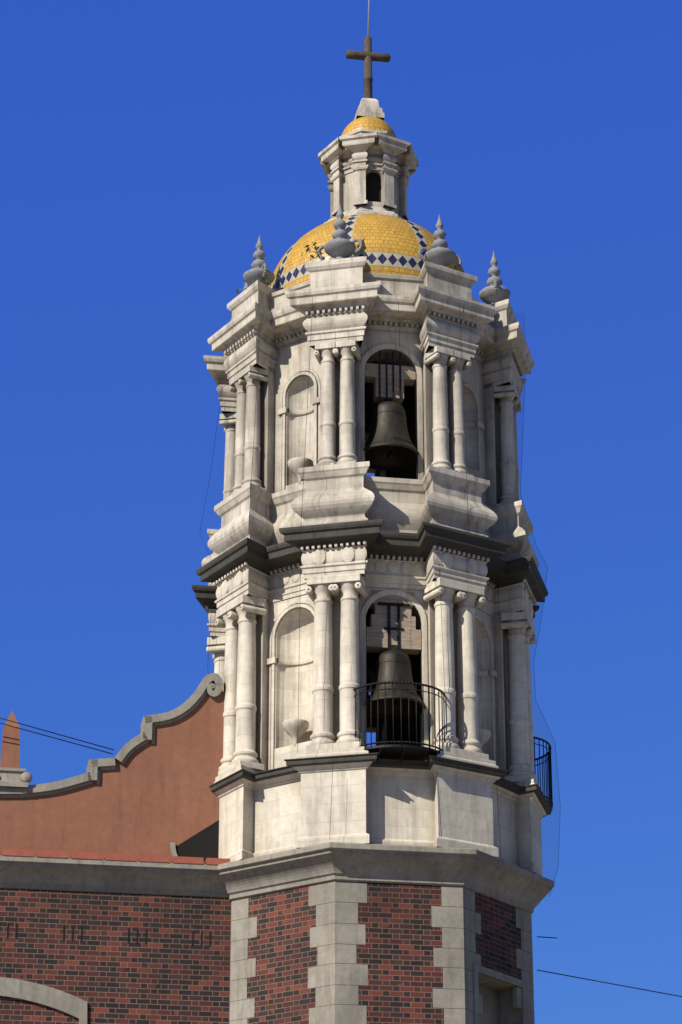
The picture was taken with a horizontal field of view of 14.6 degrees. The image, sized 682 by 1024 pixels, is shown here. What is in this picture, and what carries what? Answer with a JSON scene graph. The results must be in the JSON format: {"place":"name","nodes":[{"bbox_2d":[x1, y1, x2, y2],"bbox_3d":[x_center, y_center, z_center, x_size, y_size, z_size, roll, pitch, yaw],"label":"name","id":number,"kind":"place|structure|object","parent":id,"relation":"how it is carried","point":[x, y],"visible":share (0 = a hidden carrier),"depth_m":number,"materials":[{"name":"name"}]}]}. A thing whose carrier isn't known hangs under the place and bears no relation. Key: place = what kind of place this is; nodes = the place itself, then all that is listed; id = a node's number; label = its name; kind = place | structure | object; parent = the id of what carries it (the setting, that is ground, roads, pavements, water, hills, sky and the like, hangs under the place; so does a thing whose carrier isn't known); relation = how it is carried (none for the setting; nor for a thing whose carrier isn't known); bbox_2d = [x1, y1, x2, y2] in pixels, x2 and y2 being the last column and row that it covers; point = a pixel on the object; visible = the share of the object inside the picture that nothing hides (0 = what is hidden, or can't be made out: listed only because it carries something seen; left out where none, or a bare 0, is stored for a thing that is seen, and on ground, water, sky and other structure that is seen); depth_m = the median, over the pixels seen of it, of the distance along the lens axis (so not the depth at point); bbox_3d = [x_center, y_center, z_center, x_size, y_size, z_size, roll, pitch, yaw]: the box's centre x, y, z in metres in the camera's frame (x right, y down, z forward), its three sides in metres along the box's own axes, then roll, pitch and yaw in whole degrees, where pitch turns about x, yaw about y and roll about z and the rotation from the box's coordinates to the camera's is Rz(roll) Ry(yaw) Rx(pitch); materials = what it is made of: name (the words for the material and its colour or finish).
{"place":"outdoors","nodes":[
{"label":"outdoors","id":0,"kind":"place"},
{"bbox_2d":[0,0,681,1023],"label":"sky","id":1,"kind":"structure","parent":0,"point":[148,148],"materials":[{"name":"blue"}]},
{"label":"ground","id":2,"kind":"structure","parent":0,"visible":0},
{"bbox_2d":[0,849,230,1023],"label":"church wall","id":3,"kind":"structure","parent":2,"relation":"on","point":[93,938],"depth_m":51.58,"materials":[{"name":"brick"}]},
{"bbox_2d":[0,673,224,862],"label":"parapet","id":4,"kind":"structure","parent":3,"relation":"on","point":[146,791],"depth_m":52.87,"materials":[{"name":"paint"}]},
{"bbox_2d":[0,711,31,786],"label":"obelisk","id":5,"kind":"object","parent":4,"relation":"attached to","point":[12,773],"visible":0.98,"depth_m":52.81,"materials":[{"name":"paint"}]},
{"bbox_2d":[229,881,534,1023],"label":"tower base","id":6,"kind":"object","parent":2,"relation":"on","point":[340,952],"visible":0.9,"depth_m":50.80,"materials":[{"name":"red brick"}]},
{"bbox_2d":[0,718,681,996],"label":"cables","id":7,"kind":"object","parent":6,"relation":"attached to","point":[112,753],"visible":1,"depth_m":52.98,"materials":[{"name":"black metal"}]},
{"bbox_2d":[200,300,559,893],"bbox_3d":[1.122,0.810,55.435,7.743,13.758,4.108,4,-23,-9],"label":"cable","id":8,"kind":"object","parent":6,"relation":"on","point":[365,576],"visible":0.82,"depth_m":54.14,"materials":[{"name":"black metal"}]},
{"bbox_2d":[209,753,554,913],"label":"tower plinth","id":9,"kind":"structure","parent":6,"relation":"on","point":[277,831],"depth_m":51.65,"materials":[{"name":"white stone"}]},
{"bbox_2d":[192,519,547,785],"bbox_3d":[0.625,3.980,55.592,7.540,5.160,7.540,4,-23,-9],"label":"belfry","id":10,"kind":"object","parent":9,"relation":"on","point":[261,600],"visible":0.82,"depth_m":53.75,"materials":[{"name":"white stone"}]},
{"bbox_2d":[201,281,538,585],"bbox_3d":[0.625,-0.748,57.609,7.260,5.720,7.260,4,-23,-9],"label":"belfry","id":11,"kind":"object","parent":10,"relation":"on","point":[353,331],"visible":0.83,"depth_m":55.77,"materials":[{"name":"white stone"}]},
{"bbox_2d":[224,98,516,356],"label":"dome","id":12,"kind":"structure","parent":11,"relation":"on","point":[368,160],"depth_m":57.95,"materials":[{"name":"yellow tile"}]},
{"bbox_2d":[236,242,349,293],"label":"weeds","id":13,"kind":"object","parent":12,"relation":"on","point":[307,250],"visible":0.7,"depth_m":56.84,"materials":[{"name":"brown plant"}]},
{"bbox_2d":[345,0,390,97],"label":"cross","id":14,"kind":"object","parent":12,"relation":"on","point":[367,55],"visible":1,"depth_m":61.69,"materials":[{"name":"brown wood"}]},
{"bbox_2d":[231,204,509,319],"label":"finials","id":15,"kind":"object","parent":12,"relation":"on","point":[339,245],"visible":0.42,"depth_m":57.08,"materials":[{"name":"stone"}]},
{"bbox_2d":[367,468,375,472],"bbox_3d":[0.253,-0.421,59.937,1.300,2.394,1.300,4,-23,-9],"label":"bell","id":16,"kind":"object","parent":11,"relation":"attached to","point":[370,470],"depth_m":60.25,"materials":[{"name":"brown metal"}]},
{"bbox_2d":[363,351,419,470],"bbox_3d":[0.998,-2.202,55.761,1.300,2.394,1.300,4,-23,-9],"label":"bell","id":17,"kind":"object","parent":11,"relation":"attached to","point":[389,445],"visible":0.97,"depth_m":55.71,"materials":[{"name":"brown metal"}]},
{"bbox_2d":[366,677,376,732],"bbox_3d":[0.204,4.781,58.040,1.260,2.494,1.260,4,-23,-9],"label":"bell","id":18,"kind":"object","parent":10,"relation":"hanging from","point":[368,724],"visible":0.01,"depth_m":57.95,"materials":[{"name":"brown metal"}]},
{"bbox_2d":[363,590,425,718],"bbox_3d":[1.046,2.768,53.320,1.260,2.494,1.260,4,-23,-9],"label":"bell","id":19,"kind":"object","parent":10,"relation":"hanging from","point":[393,636],"visible":0.88,"depth_m":53.31,"materials":[{"name":"brown metal"}]},
{"bbox_2d":[353,681,444,762],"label":"balcony","id":20,"kind":"structure","parent":10,"relation":"attached to","point":[401,751],"depth_m":51.68,"materials":[{"name":"black metal"}]},
{"bbox_2d":[533,736,552,818],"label":"balcony","id":21,"kind":"structure","parent":10,"relation":"attached to","point":[549,779],"depth_m":55.11,"materials":[{"name":"black metal"}]}
]}

